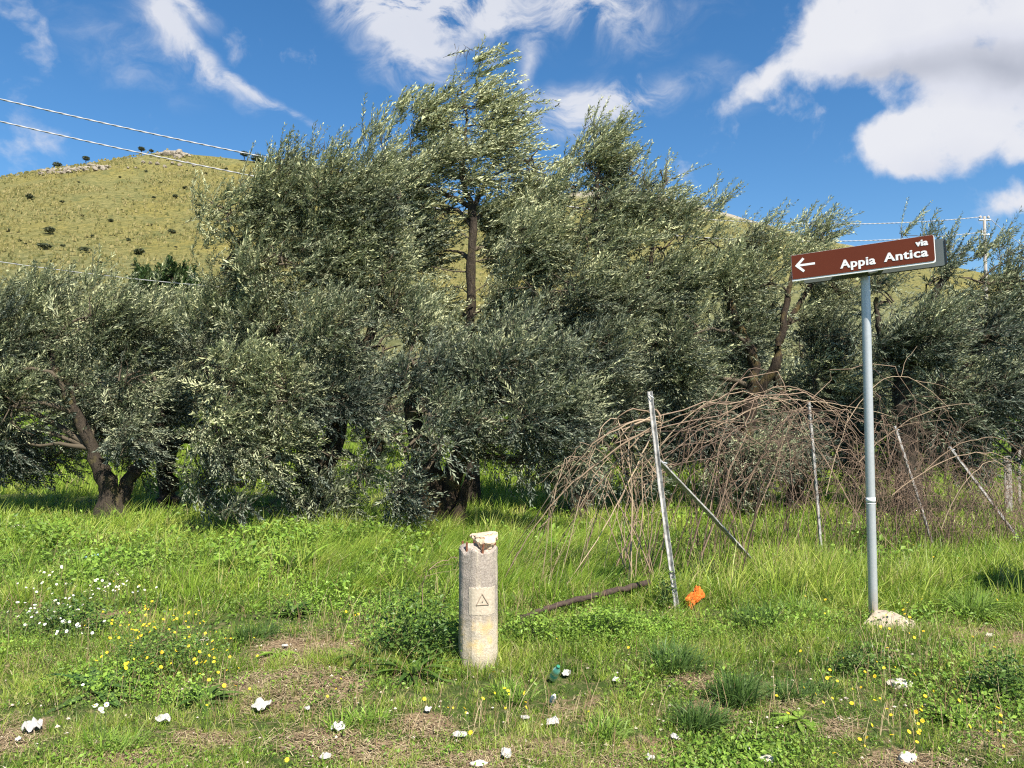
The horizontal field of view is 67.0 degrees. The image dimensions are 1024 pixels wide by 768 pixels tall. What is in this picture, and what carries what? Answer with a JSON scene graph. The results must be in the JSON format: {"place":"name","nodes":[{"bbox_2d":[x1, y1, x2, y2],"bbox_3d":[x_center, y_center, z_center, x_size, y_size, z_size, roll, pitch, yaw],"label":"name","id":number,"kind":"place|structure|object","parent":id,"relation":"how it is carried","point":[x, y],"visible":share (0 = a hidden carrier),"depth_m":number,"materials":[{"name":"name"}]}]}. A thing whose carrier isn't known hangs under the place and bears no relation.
{"place":"outdoors","nodes":[
{"label":"outdoors","id":0,"kind":"place"},
{"bbox_2d":[0,148,1020,413],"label":"hill","id":1,"kind":"structure","parent":0,"point":[108,178],"depth_m":182.65,"materials":[{"name":"plant"}]},
{"bbox_2d":[38,163,110,175],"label":"rock outcrop","id":2,"kind":"object","parent":1,"relation":"on","point":[95,167],"visible":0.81,"depth_m":268.56,"materials":[{"name":"stone"}]},
{"bbox_2d":[127,160,195,168],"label":"rock outcrop","id":3,"kind":"object","parent":1,"relation":"on","point":[165,166],"visible":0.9,"depth_m":277.49,"materials":[{"name":"stone"}]},
{"bbox_2d":[155,149,190,158],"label":"rock outcrop","id":4,"kind":"object","parent":1,"relation":"on","point":[179,153],"visible":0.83,"depth_m":296.06,"materials":[{"name":"stone"}]},
{"bbox_2d":[0,410,1023,767],"bbox_3d":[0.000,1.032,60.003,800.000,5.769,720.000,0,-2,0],"label":"ground","id":5,"kind":"structure","parent":0,"point":[584,687],"depth_m":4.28,"materials":[{"name":"green plant"}]},
{"bbox_2d":[21,717,42,731],"bbox_3d":[-2.352,1.665,3.791,0.088,0.045,0.101,1,-2,-24],"label":"paper scrap","id":6,"kind":"object","parent":5,"relation":"on","point":[31,725],"visible":1,"depth_m":3.78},
{"bbox_2d":[3,311,79,458],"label":"olive tree","id":7,"kind":"object","parent":5,"relation":"on","point":[40,412],"visible":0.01,"depth_m":20.88,"materials":[{"name":"green plant"}]},
{"bbox_2d":[1,583,130,643],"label":"weed plant","id":8,"kind":"object","parent":5,"relation":"on","point":[60,610],"visible":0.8,"depth_m":5.47,"materials":[{"name":"green plant"}]},
{"bbox_2d":[6,565,156,743],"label":"daisies","id":9,"kind":"object","parent":5,"relation":"on","point":[100,709],"visible":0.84,"depth_m":5.48,"materials":[{"name":"white plant"}]},
{"bbox_2d":[33,330,143,455],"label":"olive tree","id":10,"kind":"object","parent":5,"relation":"on","point":[56,412],"visible":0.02,"depth_m":23.55,"materials":[{"name":"green plant"}]},
{"bbox_2d":[42,666,162,715],"bbox_3d":[-2.295,1.678,4.303,0.622,0.090,0.644,-2,-3,42],"label":"weed plant","id":11,"kind":"object","parent":5,"relation":"on","point":[92,672],"visible":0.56,"depth_m":4.35,"materials":[{"name":"green plant"}]},
{"bbox_2d":[0,243,207,520],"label":"olive tree","id":12,"kind":"object","parent":5,"relation":"on","point":[33,336],"visible":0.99,"depth_m":11.55,"materials":[{"name":"green plant"}]},
{"bbox_2d":[71,724,158,755],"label":"grass tuft","id":13,"kind":"object","parent":5,"relation":"on","point":[109,739],"visible":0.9,"depth_m":3.60,"materials":[{"name":"green plant"}]},
{"bbox_2d":[49,333,235,463],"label":"olive tree","id":14,"kind":"object","parent":5,"relation":"on","point":[113,367],"visible":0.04,"depth_m":21.22,"materials":[{"name":"green plant"}]},
{"bbox_2d":[98,338,219,437],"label":"olive tree","id":15,"kind":"object","parent":5,"relation":"on","point":[191,370],"depth_m":30.15,"materials":[{"name":"green plant"}]},
{"bbox_2d":[83,610,237,688],"bbox_3d":[-2.099,1.586,4.718,0.888,0.372,0.660,0,-2,0],"label":"weed plant","id":16,"kind":"object","parent":5,"relation":"on","point":[166,645],"visible":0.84,"depth_m":4.68,"materials":[{"name":"green plant"}]},
{"bbox_2d":[155,713,170,721],"bbox_3d":[-1.752,1.673,3.883,0.082,0.031,0.048,0,-2,11],"label":"paper scrap","id":17,"kind":"object","parent":5,"relation":"on","point":[164,716],"visible":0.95,"depth_m":3.88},
{"bbox_2d":[105,254,223,372],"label":"broadleaf tree","id":18,"kind":"object","parent":5,"relation":"on","point":[167,274],"visible":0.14,"depth_m":34.67,"materials":[{"name":"green plant"}]},
{"bbox_2d":[78,581,253,738],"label":"yellow wildflowers","id":19,"kind":"object","parent":5,"relation":"on","point":[194,659],"visible":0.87,"depth_m":4.68,"materials":[{"name":"green plant"}]},
{"bbox_2d":[110,262,264,512],"bbox_3d":[-5.515,0.118,13.268,2.868,4.318,2.047,-1,-3,34],"label":"olive tree","id":20,"kind":"object","parent":5,"relation":"on","point":[164,492],"visible":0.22,"depth_m":12.91,"materials":[{"name":"green plant"}]},
{"bbox_2d":[158,682,244,713],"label":"weed plant","id":21,"kind":"object","parent":5,"relation":"on","point":[213,692],"visible":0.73,"depth_m":4.24,"materials":[{"name":"green plant"}]},
{"bbox_2d":[177,545,262,571],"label":"weed plant","id":22,"kind":"object","parent":5,"relation":"on","point":[222,557],"visible":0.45,"depth_m":7.62,"materials":[{"name":"green plant"}]},
{"bbox_2d":[219,616,288,643],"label":"grass tuft","id":23,"kind":"object","parent":5,"relation":"on","point":[253,630],"visible":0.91,"depth_m":5.35,"materials":[{"name":"green plant"}]},
{"bbox_2d":[251,697,271,710],"bbox_3d":[-1.333,1.698,4.107,0.099,0.039,0.099,0,-2,11],"label":"paper scrap","id":24,"kind":"object","parent":5,"relation":"on","point":[259,701],"visible":1,"depth_m":4.11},
{"bbox_2d":[252,648,298,660],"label":"weed plant","id":25,"kind":"object","parent":5,"relation":"on","point":[274,653],"visible":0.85,"depth_m":5.01,"materials":[{"name":"green plant"}]},
{"bbox_2d":[197,320,361,461],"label":"olive tree","id":26,"kind":"object","parent":5,"relation":"on","point":[215,369],"visible":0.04,"depth_m":20.08,"materials":[{"name":"green plant"}]},
{"bbox_2d":[269,600,323,617],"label":"weed plant","id":27,"kind":"object","parent":5,"relation":"on","point":[287,603],"visible":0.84,"depth_m":6.18,"materials":[{"name":"green plant"}]},
{"bbox_2d":[274,544,328,573],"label":"weed plant","id":28,"kind":"object","parent":5,"relation":"on","point":[307,558],"visible":0.47,"depth_m":7.64,"materials":[{"name":"green plant"}]},
{"bbox_2d":[169,92,435,535],"bbox_3d":[-2.967,-1.023,10.637,3.772,6.366,2.570,0,-2,0],"label":"olive tree","id":29,"kind":"object","parent":5,"relation":"on","point":[362,236],"visible":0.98,"depth_m":10.46,"materials":[{"name":"green plant"}]},
{"bbox_2d":[331,721,345,730],"bbox_3d":[-0.857,1.682,3.806,0.074,0.030,0.053,1,-2,-17],"label":"paper scrap","id":30,"kind":"object","parent":5,"relation":"on","point":[338,726],"visible":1,"depth_m":3.81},
{"bbox_2d":[301,343,378,436],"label":"olive tree","id":31,"kind":"object","parent":5,"relation":"on","point":[335,369],"visible":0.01,"depth_m":33.03,"materials":[{"name":"green plant"}]},
{"bbox_2d":[309,700,403,732],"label":"grass tuft","id":32,"kind":"object","parent":5,"relation":"on","point":[349,717],"visible":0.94,"depth_m":3.90,"materials":[{"name":"green plant"}]},
{"bbox_2d":[329,644,408,673],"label":"weed plant","id":33,"kind":"object","parent":5,"relation":"on","point":[353,660],"visible":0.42,"depth_m":4.80,"materials":[{"name":"green plant"}]},
{"bbox_2d":[339,331,446,460],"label":"olive tree","id":34,"kind":"object","parent":5,"relation":"on","point":[387,420],"visible":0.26,"depth_m":21.71,"materials":[{"name":"green plant"}]},
{"bbox_2d":[359,578,459,668],"bbox_3d":[-0.632,1.529,5.007,0.753,0.542,0.545,0,-2,0],"label":"weed plant","id":35,"kind":"object","parent":5,"relation":"on","point":[407,638],"visible":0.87,"depth_m":4.96,"materials":[{"name":"green plant"}]},
{"bbox_2d":[355,649,466,689],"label":"weed plant","id":36,"kind":"object","parent":5,"relation":"on","point":[418,669],"visible":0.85,"depth_m":4.67,"materials":[{"name":"green plant"}]},
{"bbox_2d":[407,556,458,631],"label":"dry bramble","id":37,"kind":"object","parent":5,"relation":"on","point":[432,574],"visible":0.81,"depth_m":5.17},
{"bbox_2d":[248,596,629,766],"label":"yellow wildflowers","id":38,"kind":"object","parent":5,"relation":"on","point":[504,688],"visible":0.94,"depth_m":4.19,"materials":[{"name":"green plant"}]},
{"bbox_2d":[393,316,523,453],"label":"olive tree","id":39,"kind":"object","parent":5,"relation":"on","point":[450,429],"visible":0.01,"depth_m":23.74,"materials":[{"name":"green plant"}]},
{"bbox_2d":[458,540,497,670],"bbox_3d":[-0.219,1.444,5.031,0.251,0.865,0.250,-1,-3,32],"label":"marker post","id":40,"kind":"object","parent":5,"relation":"on","point":[478,604],"visible":0.94,"depth_m":4.93,"materials":[{"name":"concrete"}]},
{"bbox_2d":[470,531,497,549],"bbox_3d":[-0.177,1.038,5.039,0.150,0.156,0.182,1,-3,-32],"label":"stone","id":41,"kind":"object","parent":40,"relation":"on","point":[488,539],"visible":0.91,"depth_m":4.99,"materials":[{"name":"stone"}]},
{"bbox_2d":[469,760,487,767],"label":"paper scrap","id":42,"kind":"object","parent":5,"relation":"on","point":[479,762],"visible":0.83,"depth_m":3.46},
{"bbox_2d":[370,33,592,507],"bbox_3d":[-0.540,-1.919,13.480,4.196,8.298,1.688,0,-2,0],"label":"olive tree","id":43,"kind":"object","parent":5,"relation":"on","point":[449,155],"visible":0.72,"depth_m":13.32,"materials":[{"name":"green plant"}]},
{"bbox_2d":[367,274,629,534],"bbox_3d":[-0.140,0.314,9.836,3.321,3.573,2.565,0,-2,0],"label":"olive tree","id":44,"kind":"object","parent":5,"relation":"on","point":[429,486],"visible":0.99,"depth_m":9.64,"materials":[{"name":"green plant"}]},
{"bbox_2d":[501,747,510,757],"bbox_3d":[-0.026,1.690,3.555,0.047,0.019,0.090,0,-2,0],"label":"paper scrap","id":45,"kind":"object","parent":5,"relation":"on","point":[505,751],"visible":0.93,"depth_m":3.56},
{"bbox_2d":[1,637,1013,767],"bbox_3d":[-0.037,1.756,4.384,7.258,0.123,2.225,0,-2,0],"label":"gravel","id":46,"kind":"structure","parent":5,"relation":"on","point":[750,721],"depth_m":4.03,"materials":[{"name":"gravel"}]},
{"bbox_2d":[0,501,1023,767],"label":"ground cover","id":47,"kind":"object","parent":5,"relation":"on","point":[774,747],"visible":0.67,"depth_m":5.40,"materials":[{"name":"green plant"}]},
{"bbox_2d":[0,546,1023,767],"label":"straw","id":48,"kind":"object","parent":5,"relation":"on","point":[369,756],"visible":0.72,"depth_m":3.75,"materials":[{"name":"plant"}]},
{"bbox_2d":[0,518,1023,767],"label":"dead stalks","id":49,"kind":"object","parent":5,"relation":"on","point":[508,720],"visible":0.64,"depth_m":4.58,"materials":[{"name":"plant"}]},
{"bbox_2d":[481,673,543,704],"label":"grass tuft","id":50,"kind":"object","parent":5,"relation":"on","point":[516,695],"visible":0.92,"depth_m":4.41,"materials":[{"name":"green plant"}]},
{"bbox_2d":[448,316,589,473],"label":"olive tree","id":51,"kind":"object","parent":5,"relation":"on","point":[495,408],"visible":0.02,"depth_m":18.88,"materials":[{"name":"green plant"}]},
{"bbox_2d":[498,604,574,650],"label":"weed plant","id":52,"kind":"object","parent":5,"relation":"on","point":[533,623],"visible":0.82,"depth_m":5.40,"materials":[{"name":"green plant"}]},
{"bbox_2d":[546,716,558,724],"bbox_3d":[0.212,1.752,4.031,0.067,0.033,0.057,0,-2,0],"label":"paper scrap","id":53,"kind":"object","parent":5,"relation":"on","point":[552,720],"visible":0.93,"depth_m":4.03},
{"bbox_2d":[549,665,559,681],"bbox_3d":[0.261,1.737,4.659,0.048,0.124,0.049,1,36,-25],"label":"plastic bottle","id":54,"kind":"object","parent":5,"relation":"on","point":[554,674],"visible":1,"depth_m":4.64,"materials":[{"name":"teal"}]},
{"bbox_2d":[506,408,661,588],"bbox_3d":[0.627,1.134,7.420,1.646,1.799,1.383,-1,-2,16],"label":"dry bramble","id":55,"kind":"object","parent":5,"relation":"on","point":[639,420],"visible":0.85,"depth_m":7.05,"materials":[{"name":"plant"}]},
{"bbox_2d":[520,579,650,617],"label":"fallen branch","id":56,"kind":"object","parent":5,"relation":"on","point":[608,592],"visible":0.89,"depth_m":6.21,"materials":[{"name":"wood"}]},
{"bbox_2d":[477,95,723,520],"bbox_3d":[1.394,-1.185,11.911,3.932,6.781,2.151,0,-2,0],"label":"olive tree","id":57,"kind":"object","parent":5,"relation":"on","point":[608,305],"visible":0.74,"depth_m":11.76,"materials":[{"name":"green plant"}]},
{"bbox_2d":[562,595,650,642],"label":"weed plant","id":58,"kind":"object","parent":5,"relation":"on","point":[610,616],"visible":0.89,"depth_m":5.42,"materials":[{"name":"green plant"}]},
{"bbox_2d":[572,706,645,741],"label":"grass tuft","id":59,"kind":"object","parent":5,"relation":"on","point":[608,723],"visible":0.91,"depth_m":3.94,"materials":[{"name":"green plant"}]},
{"bbox_2d":[526,415,723,584],"bbox_3d":[0.993,1.070,7.142,1.712,1.594,0.982,1,-2,-21],"label":"dry bramble","id":60,"kind":"object","parent":5,"relation":"on","point":[632,526],"visible":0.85,"depth_m":7.18,"materials":[{"name":"plant"}]},
{"bbox_2d":[560,311,697,469],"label":"olive tree","id":61,"kind":"object","parent":5,"relation":"on","point":[645,355],"visible":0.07,"depth_m":19.05,"materials":[{"name":"green plant"}]},
{"bbox_2d":[647,391,678,608],"bbox_3d":[1.234,0.963,6.313,0.047,1.819,0.298,2,-3,-43],"label":"fence post","id":62,"kind":"object","parent":5,"relation":"on","point":[660,481],"visible":0.94,"depth_m":6.32,"materials":[{"name":"metal"}]},
{"bbox_2d":[649,568,681,608],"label":"weed plant","id":63,"kind":"object","parent":5,"relation":"on","point":[663,593],"visible":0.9,"depth_m":6.22,"materials":[{"name":"green plant"}]},
{"bbox_2d":[632,632,721,676],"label":"grass tuft","id":64,"kind":"object","parent":5,"relation":"on","point":[686,660],"visible":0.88,"depth_m":4.81,"materials":[{"name":"green plant"}]},
{"bbox_2d":[613,296,774,463],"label":"olive tree","id":65,"kind":"object","parent":5,"relation":"on","point":[715,373],"visible":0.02,"depth_m":21.47,"materials":[{"name":"green plant"}]},
{"bbox_2d":[684,585,704,609],"bbox_3d":[1.472,1.727,6.232,0.164,0.218,0.105,0,-2,0],"label":"crumpled cloth","id":66,"kind":"object","parent":5,"relation":"on","point":[698,592],"visible":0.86,"depth_m":6.20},
{"bbox_2d":[658,691,747,734],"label":"grass tuft","id":67,"kind":"object","parent":5,"relation":"on","point":[703,719],"visible":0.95,"depth_m":4.02,"materials":[{"name":"green plant"}]},
{"bbox_2d":[660,459,757,564],"bbox_3d":[1.912,1.277,7.199,0.065,1.293,2.217,-2,-3,39],"label":"fence strut","id":68,"kind":"object","parent":5,"relation":"on","point":[679,482],"visible":0.82,"depth_m":6.94,"materials":[{"name":"metal"}]},
{"bbox_2d":[626,168,820,517],"bbox_3d":[3.327,-0.621,12.089,3.049,5.603,2.274,0,-2,0],"label":"olive tree","id":69,"kind":"object","parent":5,"relation":"on","point":[732,274],"visible":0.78,"depth_m":11.93,"materials":[{"name":"green plant"}]},
{"bbox_2d":[686,661,786,709],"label":"grass tuft","id":70,"kind":"object","parent":5,"relation":"on","point":[739,693],"visible":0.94,"depth_m":4.30,"materials":[{"name":"green plant"}]},
{"bbox_2d":[674,313,830,464],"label":"olive tree","id":71,"kind":"object","parent":5,"relation":"on","point":[768,363],"visible":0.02,"depth_m":19.05,"materials":[{"name":"green plant"}]},
{"bbox_2d":[713,594,796,630],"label":"grass tuft","id":72,"kind":"object","parent":5,"relation":"on","point":[744,610],"visible":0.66,"depth_m":5.76,"materials":[{"name":"green plant"}]},
{"bbox_2d":[604,391,912,566],"bbox_3d":[2.602,1.013,8.635,3.123,1.869,2.211,0,-2,0],"label":"dry bramble","id":73,"kind":"object","parent":5,"relation":"on","point":[737,460],"visible":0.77,"depth_m":8.30,"materials":[{"name":"plant"}]},
{"bbox_2d":[614,364,933,573],"bbox_3d":[2.715,0.851,7.931,3.586,2.140,1.842,1,-2,-16],"label":"dry bramble","id":74,"kind":"object","parent":5,"relation":"on","point":[764,434],"visible":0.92,"depth_m":7.91,"materials":[{"name":"plant"}]},
{"bbox_2d":[772,708,822,732],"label":"weed plant","id":75,"kind":"object","parent":5,"relation":"on","point":[801,713],"visible":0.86,"depth_m":3.98,"materials":[{"name":"green plant"}]},
{"bbox_2d":[766,588,845,623],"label":"grass tuft","id":76,"kind":"object","parent":5,"relation":"on","point":[814,610],"visible":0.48,"depth_m":5.94,"materials":[{"name":"green plant"}]},
{"bbox_2d":[758,671,863,702],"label":"grass tuft","id":77,"kind":"object","parent":5,"relation":"on","point":[804,691],"visible":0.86,"depth_m":4.38,"materials":[{"name":"green plant"}]},
{"bbox_2d":[807,402,822,549],"bbox_3d":[3.382,1.089,8.611,0.163,1.775,0.051,0,-2,0],"label":"fence post","id":78,"kind":"object","parent":5,"relation":"on","point":[815,479],"visible":0.71,"depth_m":8.61,"materials":[{"name":"metal"}]},
{"bbox_2d":[758,195,894,513],"bbox_3d":[5.224,-0.471,12.893,3.161,5.331,1.937,1,-2,-25],"label":"olive tree","id":79,"kind":"object","parent":5,"relation":"on","point":[826,359],"visible":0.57,"depth_m":12.57,"materials":[{"name":"green plant"}]},
{"bbox_2d":[629,349,1023,528],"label":"dry bramble","id":80,"kind":"object","parent":5,"relation":"on","point":[753,394],"visible":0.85,"depth_m":8.33,"materials":[{"name":"plant"}]},
{"bbox_2d":[761,306,946,460],"bbox_3d":[8.676,0.112,21.256,5.202,4.685,4.490,0,-2,0],"label":"olive tree","id":81,"kind":"object","parent":5,"relation":"on","point":[799,356],"visible":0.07,"depth_m":20.35,"materials":[{"name":"green plant"}]},
{"bbox_2d":[821,636,894,677],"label":"weed plant","id":82,"kind":"object","parent":5,"relation":"on","point":[850,659],"visible":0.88,"depth_m":4.74,"materials":[{"name":"green plant"}]},
{"bbox_2d":[733,400,997,557],"bbox_3d":[4.096,1.228,9.072,3.352,2.075,2.371,0,-2,0],"label":"dry bramble","id":83,"kind":"object","parent":5,"relation":"on","point":[856,493],"visible":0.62,"depth_m":9.00,"materials":[{"name":"plant"}]},
{"bbox_2d":[791,235,946,630],"bbox_3d":[2.770,0.464,5.949,1.065,3.077,0.424,-2,-3,40],"label":"direction sign","id":84,"kind":"object","parent":5,"relation":"on","point":[864,263],"visible":0.88,"depth_m":5.94,"materials":[{"name":"metal"}]},
{"bbox_2d":[772,544,1015,767],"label":"yellow wildflowers","id":85,"kind":"object","parent":5,"relation":"on","point":[909,731],"visible":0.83,"depth_m":3.93,"materials":[{"name":"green plant"}]},
{"bbox_2d":[887,678,912,689],"bbox_3d":[2.267,1.756,4.521,0.153,0.065,0.117,0,-2,0],"label":"loose stone","id":86,"kind":"object","parent":5,"relation":"on","point":[900,682],"visible":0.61,"depth_m":4.50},
{"bbox_2d":[898,751,916,763],"bbox_3d":[1.811,1.718,3.543,0.074,0.061,0.094,-1,-3,34],"label":"loose stone","id":87,"kind":"object","parent":5,"relation":"on","point":[907,756],"visible":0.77,"depth_m":3.52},
{"bbox_2d":[800,394,1023,554],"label":"dry bramble","id":88,"kind":"object","parent":5,"relation":"on","point":[927,516],"visible":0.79,"depth_m":8.77,"materials":[{"name":"plant"}]},
{"bbox_2d":[893,426,932,542],"bbox_3d":[4.748,1.256,9.092,0.492,1.531,0.051,0,-2,0],"label":"fence post","id":89,"kind":"object","parent":5,"relation":"on","point":[902,448],"visible":0.52,"depth_m":9.10,"materials":[{"name":"metal"}]},
{"bbox_2d":[840,423,1023,549],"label":"dry bramble","id":90,"kind":"object","parent":5,"relation":"on","point":[996,529],"visible":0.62,"depth_m":9.07,"materials":[{"name":"plant"}]},
{"bbox_2d":[845,197,1023,521],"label":"olive tree","id":91,"kind":"object","parent":5,"relation":"on","point":[900,342],"visible":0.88,"depth_m":11.43,"materials":[{"name":"green plant"}]},
{"bbox_2d":[854,285,1023,470],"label":"olive tree","id":92,"kind":"object","parent":5,"relation":"on","point":[915,390],"visible":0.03,"depth_m":18.87,"materials":[{"name":"green plant"}]},
{"bbox_2d":[916,696,993,729],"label":"weed plant","id":93,"kind":"object","parent":5,"relation":"on","point":[938,715],"visible":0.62,"depth_m":4.05,"materials":[{"name":"green plant"}]},
{"bbox_2d":[901,458,1023,549],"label":"dry bramble","id":94,"kind":"object","parent":5,"relation":"on","point":[1016,496],"visible":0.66,"depth_m":9.14,"materials":[{"name":"plant"}]},
{"bbox_2d":[929,591,1009,621],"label":"weed plant","id":95,"kind":"object","parent":5,"relation":"on","point":[974,606],"visible":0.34,"depth_m":6.07,"materials":[{"name":"green plant"}]},
{"bbox_2d":[919,312,1023,465],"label":"olive tree","id":96,"kind":"object","parent":5,"relation":"on","point":[1016,449],"visible":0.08,"depth_m":21.84,"materials":[{"name":"green plant"}]},
{"bbox_2d":[926,579,1018,620],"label":"grass tuft","id":97,"kind":"object","parent":5,"relation":"on","point":[978,603],"visible":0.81,"depth_m":6.08,"materials":[{"name":"green plant"}]},
{"bbox_2d":[948,446,1021,543],"bbox_3d":[5.631,1.363,9.123,0.937,1.265,0.050,0,-2,0],"label":"fence strut","id":98,"kind":"object","parent":5,"relation":"on","point":[965,468],"visible":0.63,"depth_m":9.13,"materials":[{"name":"metal"}]},
{"bbox_2d":[978,216,991,451],"bbox_3d":[15.395,-1.427,25.071,0.360,8.120,0.160,0,-2,0],"label":"utility pole","id":99,"kind":"object","parent":5,"relation":"on","point":[984,219],"visible":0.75,"depth_m":25.17,"materials":[{"name":"concrete"}]},
{"bbox_2d":[0,261,199,285],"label":"overhead cable","id":100,"kind":"object","parent":99,"relation":"attached to","point":[89,273],"visible":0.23,"depth_m":15.69,"materials":[{"name":"silver metal"}]},
{"bbox_2d":[0,99,978,224],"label":"overhead cable","id":101,"kind":"object","parent":99,"relation":"attached to","point":[304,164],"visible":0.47,"depth_m":14.40,"materials":[{"name":"silver metal"}]},
{"bbox_2d":[0,121,980,241],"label":"overhead cable","id":102,"kind":"object","parent":99,"relation":"attached to","point":[253,175],"visible":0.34,"depth_m":14.23,"materials":[{"name":"silver metal"}]},
{"bbox_2d":[955,638,1023,707],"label":"weed plant","id":103,"kind":"object","parent":5,"relation":"on","point":[1004,673],"visible":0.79,"depth_m":4.21,"materials":[{"name":"green plant"}]},
{"bbox_2d":[1004,456,1012,510],"bbox_3d":[8.273,1.688,12.951,0.137,0.975,0.136,0,-2,0],"label":"fence post","id":104,"kind":"object","parent":5,"relation":"on","point":[1009,503],"visible":0.32,"depth_m":12.89,"materials":[{"name":"concrete"}]},
{"bbox_2d":[0,0,1023,279],"label":"sky","id":105,"kind":"structure","parent":0,"point":[872,106],"materials":[{"name":"blue"}]},
{"bbox_2d":[464,191,1023,349],"bbox_3d":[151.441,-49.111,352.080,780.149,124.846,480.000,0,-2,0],"label":"distant hill","id":106,"kind":"structure","parent":0,"point":[917,282],"depth_m":244.04,"materials":[{"name":"plant"}]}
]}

